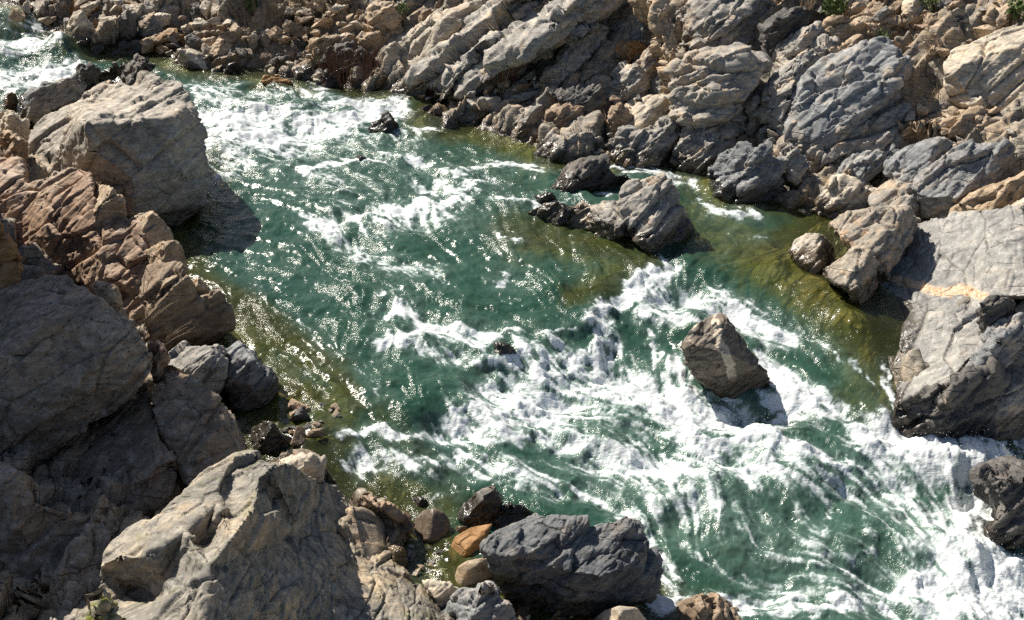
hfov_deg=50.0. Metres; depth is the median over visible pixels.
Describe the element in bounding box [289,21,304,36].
stone
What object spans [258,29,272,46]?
rock
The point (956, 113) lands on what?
stone
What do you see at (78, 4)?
stone
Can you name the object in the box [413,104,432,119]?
rock
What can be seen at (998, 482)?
boulder
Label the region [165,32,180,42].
stone
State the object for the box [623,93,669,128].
rock
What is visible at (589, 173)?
rock
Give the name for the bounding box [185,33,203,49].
stone
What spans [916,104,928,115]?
stone
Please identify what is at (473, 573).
rock
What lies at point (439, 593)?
rock
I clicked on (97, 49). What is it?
rock
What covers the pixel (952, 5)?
stone
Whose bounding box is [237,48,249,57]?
stone
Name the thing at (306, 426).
stone
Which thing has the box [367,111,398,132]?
rock
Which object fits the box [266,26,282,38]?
stone
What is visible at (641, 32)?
rock
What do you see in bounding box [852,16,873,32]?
stone
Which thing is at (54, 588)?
ground
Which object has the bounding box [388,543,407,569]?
rock
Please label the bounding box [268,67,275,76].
stone
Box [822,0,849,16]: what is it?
green plant
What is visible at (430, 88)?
bare bush
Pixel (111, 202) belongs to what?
rock
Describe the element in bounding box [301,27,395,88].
bare bush
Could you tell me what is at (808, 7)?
grass tuft
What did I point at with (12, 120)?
rock
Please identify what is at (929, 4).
green plant
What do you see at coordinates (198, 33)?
rock
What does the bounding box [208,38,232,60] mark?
rock
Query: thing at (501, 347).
rock
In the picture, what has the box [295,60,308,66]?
stone
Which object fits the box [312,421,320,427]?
stone
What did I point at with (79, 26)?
boulder
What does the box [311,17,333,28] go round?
stone
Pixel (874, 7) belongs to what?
rock
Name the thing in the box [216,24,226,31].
stone
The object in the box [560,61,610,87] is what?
ledge
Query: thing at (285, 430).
stone
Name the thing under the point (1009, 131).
stone
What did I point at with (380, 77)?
rock
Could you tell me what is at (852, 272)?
rock
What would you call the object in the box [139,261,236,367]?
boulder
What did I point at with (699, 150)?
rock
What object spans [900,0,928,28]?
rock
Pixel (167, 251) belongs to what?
rock
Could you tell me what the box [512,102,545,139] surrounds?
rock
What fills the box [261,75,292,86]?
slab
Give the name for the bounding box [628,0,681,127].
outcrop
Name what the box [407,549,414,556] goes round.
stone
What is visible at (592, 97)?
rock
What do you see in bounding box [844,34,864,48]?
rock
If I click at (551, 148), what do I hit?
rock
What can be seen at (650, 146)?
rock
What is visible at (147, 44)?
stone
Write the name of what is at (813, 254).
boulder
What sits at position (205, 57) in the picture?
rock
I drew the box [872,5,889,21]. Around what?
stone
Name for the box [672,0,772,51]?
rock tower
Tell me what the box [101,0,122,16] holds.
rock
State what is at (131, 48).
rock
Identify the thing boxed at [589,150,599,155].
rock
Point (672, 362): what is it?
spray
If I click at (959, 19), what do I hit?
rock
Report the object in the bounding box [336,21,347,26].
stone
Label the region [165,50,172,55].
stone
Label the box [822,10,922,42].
ledge
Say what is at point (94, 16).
stone
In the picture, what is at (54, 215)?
outcrop
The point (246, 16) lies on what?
bare bush
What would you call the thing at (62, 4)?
rock
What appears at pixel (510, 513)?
rock
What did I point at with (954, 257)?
slab
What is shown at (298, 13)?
stone
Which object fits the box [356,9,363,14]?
stone
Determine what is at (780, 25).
boulder
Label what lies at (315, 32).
stone
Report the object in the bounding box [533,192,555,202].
rock
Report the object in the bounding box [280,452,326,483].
rock
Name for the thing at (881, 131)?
outcrop
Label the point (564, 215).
rock
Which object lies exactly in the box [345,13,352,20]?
stone
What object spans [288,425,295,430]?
stone
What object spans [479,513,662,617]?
boulder
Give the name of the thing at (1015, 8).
green plant
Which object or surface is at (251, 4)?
green plant
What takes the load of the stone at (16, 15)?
in the river
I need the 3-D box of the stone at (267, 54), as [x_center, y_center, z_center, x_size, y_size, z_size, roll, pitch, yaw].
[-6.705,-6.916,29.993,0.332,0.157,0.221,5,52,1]
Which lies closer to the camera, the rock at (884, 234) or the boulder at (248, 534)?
the boulder at (248, 534)
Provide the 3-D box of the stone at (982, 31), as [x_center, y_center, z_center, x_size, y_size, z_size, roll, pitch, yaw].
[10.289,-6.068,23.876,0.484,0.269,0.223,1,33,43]
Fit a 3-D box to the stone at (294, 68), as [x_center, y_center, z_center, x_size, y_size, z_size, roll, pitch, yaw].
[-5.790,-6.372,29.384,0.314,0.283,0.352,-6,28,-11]
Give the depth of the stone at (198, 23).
30.87 m
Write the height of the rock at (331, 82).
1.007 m
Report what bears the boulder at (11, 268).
on the boulder at (75, 360)
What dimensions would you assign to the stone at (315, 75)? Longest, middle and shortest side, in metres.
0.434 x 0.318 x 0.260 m
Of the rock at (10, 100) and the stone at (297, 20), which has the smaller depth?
the rock at (10, 100)
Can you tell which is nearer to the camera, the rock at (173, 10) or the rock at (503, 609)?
the rock at (503, 609)
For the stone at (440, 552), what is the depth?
13.85 m
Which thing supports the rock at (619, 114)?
on the ground
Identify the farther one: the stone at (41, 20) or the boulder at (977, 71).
the stone at (41, 20)
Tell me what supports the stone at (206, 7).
on the rock at (196, 13)
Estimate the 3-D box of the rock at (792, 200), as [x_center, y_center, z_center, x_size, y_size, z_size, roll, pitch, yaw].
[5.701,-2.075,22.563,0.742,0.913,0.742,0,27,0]
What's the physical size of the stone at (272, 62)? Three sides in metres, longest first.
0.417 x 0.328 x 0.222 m
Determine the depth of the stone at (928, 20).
24.27 m
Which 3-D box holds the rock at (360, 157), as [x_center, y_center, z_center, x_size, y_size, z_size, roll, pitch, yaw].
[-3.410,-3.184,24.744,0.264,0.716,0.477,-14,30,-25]
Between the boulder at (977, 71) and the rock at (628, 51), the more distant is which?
the rock at (628, 51)
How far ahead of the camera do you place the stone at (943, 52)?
23.78 m
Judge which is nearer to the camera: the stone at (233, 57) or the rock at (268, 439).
the rock at (268, 439)
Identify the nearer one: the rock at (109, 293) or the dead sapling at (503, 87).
the rock at (109, 293)
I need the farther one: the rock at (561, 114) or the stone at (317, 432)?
the rock at (561, 114)
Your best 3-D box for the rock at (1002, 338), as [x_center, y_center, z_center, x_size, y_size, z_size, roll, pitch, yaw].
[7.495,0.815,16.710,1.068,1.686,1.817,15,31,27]
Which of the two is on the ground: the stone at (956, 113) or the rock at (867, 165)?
the rock at (867, 165)
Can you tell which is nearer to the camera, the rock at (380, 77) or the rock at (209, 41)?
the rock at (380, 77)
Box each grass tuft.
[675,0,687,9]
[799,0,815,9]
[931,86,953,101]
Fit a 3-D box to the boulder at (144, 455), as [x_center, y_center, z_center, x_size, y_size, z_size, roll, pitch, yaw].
[-5.838,2.308,15.351,1.883,2.331,3.106,-15,31,-27]
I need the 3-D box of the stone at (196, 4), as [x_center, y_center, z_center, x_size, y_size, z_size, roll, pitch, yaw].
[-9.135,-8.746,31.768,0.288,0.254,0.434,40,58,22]
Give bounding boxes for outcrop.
[0,156,149,322]
[300,32,356,69]
[380,0,499,77]
[405,0,552,101]
[436,0,627,103]
[527,22,608,89]
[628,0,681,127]
[750,33,841,131]
[776,36,913,150]
[784,101,915,169]
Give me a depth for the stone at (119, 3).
31.63 m
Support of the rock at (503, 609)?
in the river
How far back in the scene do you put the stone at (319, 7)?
30.71 m
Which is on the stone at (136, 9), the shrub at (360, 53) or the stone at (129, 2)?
the stone at (129, 2)
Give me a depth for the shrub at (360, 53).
29.31 m
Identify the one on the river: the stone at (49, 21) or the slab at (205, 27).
the stone at (49, 21)
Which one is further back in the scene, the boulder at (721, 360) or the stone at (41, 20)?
the stone at (41, 20)
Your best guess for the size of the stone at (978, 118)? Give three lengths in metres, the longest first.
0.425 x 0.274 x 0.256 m
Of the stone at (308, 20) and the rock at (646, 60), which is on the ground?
the stone at (308, 20)
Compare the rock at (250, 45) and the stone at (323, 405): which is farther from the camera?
the rock at (250, 45)
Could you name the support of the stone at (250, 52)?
in the river
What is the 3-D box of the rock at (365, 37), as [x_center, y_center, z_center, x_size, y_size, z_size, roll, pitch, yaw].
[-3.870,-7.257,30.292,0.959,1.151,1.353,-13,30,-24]
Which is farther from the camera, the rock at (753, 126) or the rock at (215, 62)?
the rock at (215, 62)
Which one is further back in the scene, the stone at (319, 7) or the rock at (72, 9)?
the rock at (72, 9)
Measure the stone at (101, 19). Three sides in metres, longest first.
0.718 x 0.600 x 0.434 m
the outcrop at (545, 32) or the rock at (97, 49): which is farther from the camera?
the rock at (97, 49)
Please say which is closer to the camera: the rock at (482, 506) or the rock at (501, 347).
the rock at (482, 506)
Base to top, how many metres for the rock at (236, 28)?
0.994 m
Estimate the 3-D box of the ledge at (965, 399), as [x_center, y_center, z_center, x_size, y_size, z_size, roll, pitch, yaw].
[6.601,1.455,16.718,1.903,1.892,1.478,0,27,0]
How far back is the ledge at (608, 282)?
19.71 m
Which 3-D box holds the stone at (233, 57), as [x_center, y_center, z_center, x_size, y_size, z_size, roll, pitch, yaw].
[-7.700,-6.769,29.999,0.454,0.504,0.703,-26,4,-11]
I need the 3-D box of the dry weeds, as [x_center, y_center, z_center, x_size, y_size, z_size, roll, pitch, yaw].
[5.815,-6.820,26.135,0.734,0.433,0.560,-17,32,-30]
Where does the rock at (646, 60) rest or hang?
on the outcrop at (652, 14)
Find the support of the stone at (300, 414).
in the river
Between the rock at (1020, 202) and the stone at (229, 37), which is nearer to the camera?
the rock at (1020, 202)
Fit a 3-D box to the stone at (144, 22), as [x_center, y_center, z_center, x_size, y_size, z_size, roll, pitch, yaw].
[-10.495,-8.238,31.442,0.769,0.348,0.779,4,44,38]
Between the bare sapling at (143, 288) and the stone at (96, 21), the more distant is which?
the stone at (96, 21)
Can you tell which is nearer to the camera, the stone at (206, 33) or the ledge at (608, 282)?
the ledge at (608, 282)
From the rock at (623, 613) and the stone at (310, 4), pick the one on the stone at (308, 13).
the stone at (310, 4)
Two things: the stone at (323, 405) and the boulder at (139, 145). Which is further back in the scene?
the boulder at (139, 145)
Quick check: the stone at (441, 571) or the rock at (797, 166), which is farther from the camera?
the rock at (797, 166)
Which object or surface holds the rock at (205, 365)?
on the ground
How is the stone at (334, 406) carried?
in the river
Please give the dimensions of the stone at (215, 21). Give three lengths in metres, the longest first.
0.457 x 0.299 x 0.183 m
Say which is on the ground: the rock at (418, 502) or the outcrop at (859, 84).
the outcrop at (859, 84)
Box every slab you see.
[144,28,185,54]
[188,22,209,29]
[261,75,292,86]
[528,200,630,249]
[868,205,1023,397]
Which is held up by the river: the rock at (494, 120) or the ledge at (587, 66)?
the rock at (494, 120)
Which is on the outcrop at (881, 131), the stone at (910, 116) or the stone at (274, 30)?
the stone at (910, 116)
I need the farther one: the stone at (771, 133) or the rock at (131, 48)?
the rock at (131, 48)
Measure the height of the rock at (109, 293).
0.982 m
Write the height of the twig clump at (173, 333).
0.495 m
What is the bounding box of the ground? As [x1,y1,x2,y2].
[0,0,1023,619]
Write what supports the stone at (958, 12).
on the rock at (959, 19)
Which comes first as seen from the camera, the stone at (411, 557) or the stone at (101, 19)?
the stone at (411, 557)
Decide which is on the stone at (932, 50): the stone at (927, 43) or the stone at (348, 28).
the stone at (927, 43)
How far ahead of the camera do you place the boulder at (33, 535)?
12.79 m
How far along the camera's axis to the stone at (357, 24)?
30.08 m
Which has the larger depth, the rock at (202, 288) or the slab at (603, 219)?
the slab at (603, 219)
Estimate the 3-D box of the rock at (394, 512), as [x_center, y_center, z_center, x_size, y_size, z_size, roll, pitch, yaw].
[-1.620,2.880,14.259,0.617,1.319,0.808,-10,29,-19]
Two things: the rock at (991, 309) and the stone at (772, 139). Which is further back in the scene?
the stone at (772, 139)
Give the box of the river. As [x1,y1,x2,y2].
[0,3,1023,619]
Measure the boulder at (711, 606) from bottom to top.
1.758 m
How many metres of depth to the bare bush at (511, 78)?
26.83 m
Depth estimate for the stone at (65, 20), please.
31.72 m
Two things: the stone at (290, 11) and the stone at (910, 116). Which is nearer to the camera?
the stone at (910, 116)
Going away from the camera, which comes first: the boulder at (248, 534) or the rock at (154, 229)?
the boulder at (248, 534)
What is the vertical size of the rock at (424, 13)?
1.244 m
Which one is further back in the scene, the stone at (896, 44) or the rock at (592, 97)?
the rock at (592, 97)
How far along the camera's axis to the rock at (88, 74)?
26.44 m
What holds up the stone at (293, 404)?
in the river
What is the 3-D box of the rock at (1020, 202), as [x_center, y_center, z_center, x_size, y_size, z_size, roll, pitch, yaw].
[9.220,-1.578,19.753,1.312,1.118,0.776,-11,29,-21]
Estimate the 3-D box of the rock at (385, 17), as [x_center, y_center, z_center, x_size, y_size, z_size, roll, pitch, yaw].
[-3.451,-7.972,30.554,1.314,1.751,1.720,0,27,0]
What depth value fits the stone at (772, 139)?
23.55 m
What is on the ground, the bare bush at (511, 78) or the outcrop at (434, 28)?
the outcrop at (434, 28)
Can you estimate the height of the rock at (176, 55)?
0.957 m
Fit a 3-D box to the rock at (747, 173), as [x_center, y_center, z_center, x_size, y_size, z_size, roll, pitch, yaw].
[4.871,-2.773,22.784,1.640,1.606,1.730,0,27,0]
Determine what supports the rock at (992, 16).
on the ground
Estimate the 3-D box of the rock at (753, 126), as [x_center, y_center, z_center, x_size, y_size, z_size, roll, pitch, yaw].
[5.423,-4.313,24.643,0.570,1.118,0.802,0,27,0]
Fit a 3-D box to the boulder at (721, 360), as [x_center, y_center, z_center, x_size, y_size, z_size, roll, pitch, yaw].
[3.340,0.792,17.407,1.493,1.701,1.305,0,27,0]
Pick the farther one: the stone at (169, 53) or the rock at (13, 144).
the stone at (169, 53)
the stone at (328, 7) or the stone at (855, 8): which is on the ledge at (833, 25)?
the stone at (855, 8)
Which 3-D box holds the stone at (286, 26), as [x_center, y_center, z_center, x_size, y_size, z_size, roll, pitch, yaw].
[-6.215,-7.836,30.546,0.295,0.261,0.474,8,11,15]
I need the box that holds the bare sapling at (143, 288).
[133,264,152,302]
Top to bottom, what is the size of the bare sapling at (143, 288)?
0.566 m
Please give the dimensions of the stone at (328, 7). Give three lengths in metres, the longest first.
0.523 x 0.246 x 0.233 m
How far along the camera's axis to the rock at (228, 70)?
29.65 m
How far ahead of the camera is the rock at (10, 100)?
26.36 m
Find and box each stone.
[9,7,25,22]
[22,0,29,18]
[38,16,49,23]
[43,16,56,26]
[63,18,69,27]
[74,0,91,10]
[80,0,100,16]
[89,12,98,19]
[94,18,98,26]
[96,15,115,28]
[109,5,118,12]
[114,0,124,9]
[122,3,142,24]
[123,0,135,4]
[137,11,154,28]
[139,32,161,53]
[140,12,170,26]
[142,0,156,11]
[156,44,169,53]
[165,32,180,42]
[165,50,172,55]
[169,43,180,48]
[178,48,207,71]
[181,24,192,35]
[184,61,200,69]
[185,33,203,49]
[188,1,199,12]
[192,17,208,30]
[200,0,212,19]
[201,30,212,36]
[206,17,221,24]
[211,5,219,17]
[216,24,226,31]
[218,31,236,45]
[220,53,240,67]
[222,19,231,25]
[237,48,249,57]
[245,30,250,35]
[247,33,258,42]
[248,49,253,59]
[260,53,272,58]
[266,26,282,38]
[268,56,277,65]
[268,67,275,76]
[270,27,283,41]
[278,35,295,42]
[282,23,289,32]
[282,427,287,433]
[284,6,295,14]
[285,61,293,68]
[287,0,303,7]
[287,399,310,412]
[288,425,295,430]
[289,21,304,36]
[289,406,310,424]
[290,66,299,74]
[290,426,305,445]
[294,16,301,25]
[295,7,313,17]
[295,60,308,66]
[300,16,315,25]
[301,7,315,15]
[303,27,313,33]
[303,422,311,431]
[305,0,326,9]
[306,428,323,436]
[310,28,320,36]
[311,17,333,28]
[311,72,320,79]
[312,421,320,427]
[314,1,324,12]
[319,402,326,408]
[325,4,332,13]
[330,403,340,410]
[332,4,348,16]
[332,429,343,437]
[336,0,349,3]
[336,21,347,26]
[340,24,354,33]
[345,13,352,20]
[349,20,363,30]
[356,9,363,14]
[359,13,365,21]
[362,24,373,31]
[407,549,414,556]
[408,549,414,561]
[412,567,420,578]
[418,94,425,100]
[425,96,432,102]
[436,549,443,555]
[438,568,447,575]
[466,91,475,97]
[483,84,493,95]
[516,82,530,90]
[609,54,620,59]
[609,95,620,100]
[759,127,769,133]
[763,137,775,142]
[767,129,778,138]
[848,2,866,16]
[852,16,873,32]
[864,22,879,37]
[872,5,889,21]
[892,40,900,46]
[904,110,915,121]
[914,24,929,30]
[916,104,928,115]
[920,9,930,13]
[920,38,942,51]
[921,12,941,30]
[929,45,944,55]
[936,47,949,57]
[941,128,949,134]
[947,0,966,10]
[950,111,959,115]
[952,8,965,16]
[973,25,996,37]
[974,114,984,123]
[1006,129,1014,133]
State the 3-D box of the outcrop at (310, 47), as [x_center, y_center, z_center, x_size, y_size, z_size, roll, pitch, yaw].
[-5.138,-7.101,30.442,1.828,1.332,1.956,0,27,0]
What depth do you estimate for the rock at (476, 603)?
12.43 m
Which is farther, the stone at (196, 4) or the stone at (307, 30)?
the stone at (196, 4)
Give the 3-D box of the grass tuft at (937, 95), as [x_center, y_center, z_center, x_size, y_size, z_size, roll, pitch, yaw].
[9.043,-4.596,23.034,0.546,0.390,0.283,3,27,5]
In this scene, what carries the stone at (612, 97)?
on the rock at (619, 114)
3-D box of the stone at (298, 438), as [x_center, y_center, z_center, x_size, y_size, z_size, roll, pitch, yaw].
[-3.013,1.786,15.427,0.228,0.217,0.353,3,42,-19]
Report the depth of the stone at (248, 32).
30.47 m
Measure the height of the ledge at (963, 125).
2.045 m
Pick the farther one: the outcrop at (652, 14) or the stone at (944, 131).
the outcrop at (652, 14)
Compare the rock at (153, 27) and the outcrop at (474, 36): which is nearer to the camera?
the outcrop at (474, 36)
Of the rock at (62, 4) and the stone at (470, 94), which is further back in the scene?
the rock at (62, 4)
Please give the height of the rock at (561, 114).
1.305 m
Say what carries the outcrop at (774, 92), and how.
on the ground
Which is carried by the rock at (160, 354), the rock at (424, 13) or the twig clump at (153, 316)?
the twig clump at (153, 316)
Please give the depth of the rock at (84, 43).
30.34 m
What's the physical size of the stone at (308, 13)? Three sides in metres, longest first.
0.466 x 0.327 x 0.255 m
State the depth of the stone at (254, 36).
30.35 m
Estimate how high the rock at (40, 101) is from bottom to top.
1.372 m
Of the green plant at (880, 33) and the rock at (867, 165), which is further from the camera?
the green plant at (880, 33)
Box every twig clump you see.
[129,294,170,331]
[164,321,191,344]
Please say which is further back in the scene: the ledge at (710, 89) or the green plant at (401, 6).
the green plant at (401, 6)
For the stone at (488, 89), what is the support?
on the ledge at (482, 107)
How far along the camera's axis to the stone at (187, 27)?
30.99 m
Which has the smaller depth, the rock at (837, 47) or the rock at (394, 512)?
the rock at (394, 512)
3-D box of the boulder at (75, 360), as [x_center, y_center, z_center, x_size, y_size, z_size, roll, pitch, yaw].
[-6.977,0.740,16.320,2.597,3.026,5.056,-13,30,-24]
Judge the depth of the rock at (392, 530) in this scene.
13.94 m
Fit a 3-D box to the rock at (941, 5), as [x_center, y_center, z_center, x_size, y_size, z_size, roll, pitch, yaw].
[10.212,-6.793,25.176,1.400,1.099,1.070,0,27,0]
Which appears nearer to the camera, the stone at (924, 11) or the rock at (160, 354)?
the rock at (160, 354)
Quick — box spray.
[4,30,1023,611]
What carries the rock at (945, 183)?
on the ground
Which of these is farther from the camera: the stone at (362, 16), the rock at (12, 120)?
the stone at (362, 16)
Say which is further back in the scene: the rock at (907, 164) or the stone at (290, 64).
the stone at (290, 64)
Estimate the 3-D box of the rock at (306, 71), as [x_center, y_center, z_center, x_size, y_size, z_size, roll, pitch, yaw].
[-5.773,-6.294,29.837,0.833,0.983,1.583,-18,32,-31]
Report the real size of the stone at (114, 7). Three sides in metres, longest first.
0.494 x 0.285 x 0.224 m
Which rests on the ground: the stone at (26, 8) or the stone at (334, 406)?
the stone at (26, 8)
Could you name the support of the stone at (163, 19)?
on the rock at (153, 27)
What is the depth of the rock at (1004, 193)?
20.04 m
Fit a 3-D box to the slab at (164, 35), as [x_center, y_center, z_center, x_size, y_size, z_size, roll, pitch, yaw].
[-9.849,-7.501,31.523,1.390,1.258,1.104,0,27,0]
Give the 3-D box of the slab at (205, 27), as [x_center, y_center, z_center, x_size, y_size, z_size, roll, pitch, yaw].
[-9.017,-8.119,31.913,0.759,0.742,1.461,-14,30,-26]
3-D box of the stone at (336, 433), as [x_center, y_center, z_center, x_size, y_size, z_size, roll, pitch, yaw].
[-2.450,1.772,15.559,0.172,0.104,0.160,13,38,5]
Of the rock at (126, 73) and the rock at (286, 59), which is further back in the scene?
the rock at (286, 59)
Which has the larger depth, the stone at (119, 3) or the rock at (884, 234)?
the stone at (119, 3)
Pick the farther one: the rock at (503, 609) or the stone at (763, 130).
the stone at (763, 130)
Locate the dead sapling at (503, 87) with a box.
[497,68,509,92]
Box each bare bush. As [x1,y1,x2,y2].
[228,0,289,28]
[248,0,306,17]
[252,38,296,71]
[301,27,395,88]
[421,61,453,101]
[481,35,541,84]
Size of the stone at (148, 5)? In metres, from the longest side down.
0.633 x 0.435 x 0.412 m
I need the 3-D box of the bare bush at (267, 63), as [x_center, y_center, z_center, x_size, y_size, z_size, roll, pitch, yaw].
[-6.422,-6.920,29.770,1.038,0.739,0.919,22,34,37]
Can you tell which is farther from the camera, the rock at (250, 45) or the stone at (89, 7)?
the stone at (89, 7)
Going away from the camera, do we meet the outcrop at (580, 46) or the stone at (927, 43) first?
the stone at (927, 43)
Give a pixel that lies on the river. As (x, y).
(800, 525)
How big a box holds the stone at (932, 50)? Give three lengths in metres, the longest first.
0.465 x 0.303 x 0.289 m
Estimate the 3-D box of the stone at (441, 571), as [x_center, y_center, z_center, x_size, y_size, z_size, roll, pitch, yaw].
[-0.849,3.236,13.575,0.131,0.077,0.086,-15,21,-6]
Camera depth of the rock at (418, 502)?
14.68 m
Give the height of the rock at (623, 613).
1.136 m
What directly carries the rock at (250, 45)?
on the ground
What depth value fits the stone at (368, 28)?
29.90 m
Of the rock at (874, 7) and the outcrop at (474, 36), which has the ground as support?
the outcrop at (474, 36)
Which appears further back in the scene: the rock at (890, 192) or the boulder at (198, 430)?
the rock at (890, 192)
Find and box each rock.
[0,92,17,111]
[0,109,30,140]
[0,129,28,162]
[57,0,66,9]
[69,0,99,18]
[73,62,100,90]
[74,38,90,50]
[75,588,125,619]
[89,41,105,56]
[89,280,127,318]
[93,181,126,226]
[98,53,155,85]
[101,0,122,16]
[106,40,145,58]
[129,211,173,246]
[137,19,163,39]
[146,240,188,274]
[147,340,169,383]
[156,1,179,27]
[164,340,228,395]
[173,48,184,58]
[188,7,211,22]
[192,28,217,48]
[192,278,210,295]
[196,51,210,72]
[201,36,216,46]
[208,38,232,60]
[208,52,233,69]
[221,62,237,75]
[227,23,244,41]
[245,31,257,50]
[247,421,289,459]
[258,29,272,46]
[275,55,293,72]
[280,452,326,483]
[291,64,314,82]
[317,69,339,90]
[349,487,406,546]
[354,155,366,160]
[355,27,385,56]
[359,491,414,547]
[366,0,405,42]
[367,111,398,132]
[369,67,386,90]
[379,74,431,100]
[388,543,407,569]
[409,496,429,521]
[410,8,436,24]
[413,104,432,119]
[422,579,457,607]
[441,580,501,619]
[448,524,491,569]
[451,526,467,541]
[455,558,493,587]
[457,484,502,525]
[491,113,498,125]
[491,599,516,619]
[492,502,533,528]
[493,341,515,354]
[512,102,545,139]
[531,127,607,164]
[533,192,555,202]
[544,102,585,129]
[549,83,612,115]
[550,153,630,192]
[551,204,573,242]
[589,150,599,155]
[593,606,645,619]
[604,102,633,139]
[605,115,681,171]
[609,60,651,101]
[613,16,651,43]
[615,38,650,63]
[616,172,693,252]
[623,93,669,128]
[632,47,658,94]
[646,73,662,95]
[669,131,730,178]
[707,140,786,209]
[744,94,764,137]
[771,21,829,61]
[772,189,807,212]
[779,142,809,188]
[813,173,876,222]
[823,244,878,305]
[825,42,845,54]
[828,204,920,280]
[836,143,898,186]
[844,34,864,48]
[861,0,903,16]
[868,179,925,222]
[883,136,955,182]
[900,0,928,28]
[911,138,1020,219]
[932,0,972,12]
[949,171,1023,212]
[955,15,963,30]
[965,312,1023,370]
[975,295,1016,334]
[982,0,1019,29]
[1008,197,1023,210]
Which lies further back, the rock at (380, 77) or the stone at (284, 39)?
the stone at (284, 39)
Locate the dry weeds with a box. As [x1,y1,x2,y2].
[744,15,764,33]
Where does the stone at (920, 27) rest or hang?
on the ground
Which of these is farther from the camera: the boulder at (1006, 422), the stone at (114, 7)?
the stone at (114, 7)
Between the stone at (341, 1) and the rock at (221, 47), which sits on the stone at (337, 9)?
the stone at (341, 1)
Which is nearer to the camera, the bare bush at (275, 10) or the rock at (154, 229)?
the rock at (154, 229)
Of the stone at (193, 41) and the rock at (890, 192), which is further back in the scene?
the stone at (193, 41)
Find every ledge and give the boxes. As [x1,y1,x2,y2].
[459,80,551,124]
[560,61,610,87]
[588,261,647,292]
[663,42,773,159]
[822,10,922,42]
[884,356,1010,439]
[897,105,1001,142]
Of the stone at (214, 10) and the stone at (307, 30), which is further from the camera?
the stone at (214, 10)
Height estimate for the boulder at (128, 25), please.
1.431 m
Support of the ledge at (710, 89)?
on the ground
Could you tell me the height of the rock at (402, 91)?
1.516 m
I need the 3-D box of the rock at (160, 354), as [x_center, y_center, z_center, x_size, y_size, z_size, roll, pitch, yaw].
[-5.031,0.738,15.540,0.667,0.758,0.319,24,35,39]
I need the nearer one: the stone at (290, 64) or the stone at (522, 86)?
the stone at (522, 86)
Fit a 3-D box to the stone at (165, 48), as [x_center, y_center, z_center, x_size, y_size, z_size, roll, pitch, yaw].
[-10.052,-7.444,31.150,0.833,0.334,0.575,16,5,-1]
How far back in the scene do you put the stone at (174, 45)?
30.91 m
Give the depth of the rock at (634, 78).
25.58 m
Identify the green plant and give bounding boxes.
[242,0,258,15]
[397,0,409,18]
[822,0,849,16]
[873,28,890,37]
[919,0,940,12]
[1005,0,1023,23]
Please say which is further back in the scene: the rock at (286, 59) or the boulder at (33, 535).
the rock at (286, 59)
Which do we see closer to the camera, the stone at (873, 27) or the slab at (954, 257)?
the slab at (954, 257)
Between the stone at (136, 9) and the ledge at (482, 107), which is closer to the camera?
the ledge at (482, 107)
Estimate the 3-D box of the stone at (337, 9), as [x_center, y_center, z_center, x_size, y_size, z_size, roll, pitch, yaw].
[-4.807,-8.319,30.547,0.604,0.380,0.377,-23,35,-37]
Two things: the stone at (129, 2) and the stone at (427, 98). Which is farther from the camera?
the stone at (129, 2)
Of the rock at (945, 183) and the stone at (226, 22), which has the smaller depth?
the rock at (945, 183)
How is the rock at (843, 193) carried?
in the river
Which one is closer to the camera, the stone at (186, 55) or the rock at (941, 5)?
the rock at (941, 5)
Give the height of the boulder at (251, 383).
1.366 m
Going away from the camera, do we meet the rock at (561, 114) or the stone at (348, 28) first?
the rock at (561, 114)
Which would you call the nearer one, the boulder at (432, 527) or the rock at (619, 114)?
the boulder at (432, 527)
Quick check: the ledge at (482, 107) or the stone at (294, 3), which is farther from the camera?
the stone at (294, 3)
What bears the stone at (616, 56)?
on the rock at (628, 51)
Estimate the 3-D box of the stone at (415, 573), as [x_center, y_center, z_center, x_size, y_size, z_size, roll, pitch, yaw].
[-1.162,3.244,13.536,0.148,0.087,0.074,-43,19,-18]
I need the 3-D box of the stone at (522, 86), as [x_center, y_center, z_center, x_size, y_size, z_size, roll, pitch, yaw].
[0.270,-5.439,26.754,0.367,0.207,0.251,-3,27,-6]
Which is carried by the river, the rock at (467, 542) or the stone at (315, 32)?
the rock at (467, 542)
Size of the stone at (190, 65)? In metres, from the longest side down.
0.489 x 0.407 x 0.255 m
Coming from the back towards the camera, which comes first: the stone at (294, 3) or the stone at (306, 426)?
the stone at (294, 3)
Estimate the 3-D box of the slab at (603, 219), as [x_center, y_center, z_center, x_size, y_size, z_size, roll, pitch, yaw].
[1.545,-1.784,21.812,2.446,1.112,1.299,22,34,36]
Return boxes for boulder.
[0,220,23,289]
[0,274,152,454]
[0,462,119,578]
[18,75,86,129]
[27,70,212,228]
[64,10,97,48]
[75,385,177,517]
[99,449,455,619]
[116,10,137,42]
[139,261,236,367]
[149,371,247,485]
[223,340,279,419]
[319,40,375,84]
[413,508,449,549]
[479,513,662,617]
[658,592,741,619]
[680,313,769,398]
[757,6,829,56]
[788,233,834,275]
[943,25,1023,109]
[969,455,1023,551]
[981,365,1023,445]
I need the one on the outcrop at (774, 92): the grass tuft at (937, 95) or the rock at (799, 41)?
the rock at (799, 41)
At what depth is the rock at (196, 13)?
31.60 m
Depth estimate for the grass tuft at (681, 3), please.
27.06 m
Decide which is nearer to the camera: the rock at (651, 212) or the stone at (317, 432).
the stone at (317, 432)
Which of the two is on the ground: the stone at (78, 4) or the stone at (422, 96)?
the stone at (422, 96)
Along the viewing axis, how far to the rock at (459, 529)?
14.18 m
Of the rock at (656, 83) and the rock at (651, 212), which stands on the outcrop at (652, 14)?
the rock at (656, 83)
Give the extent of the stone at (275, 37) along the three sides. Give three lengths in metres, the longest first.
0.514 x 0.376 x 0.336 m

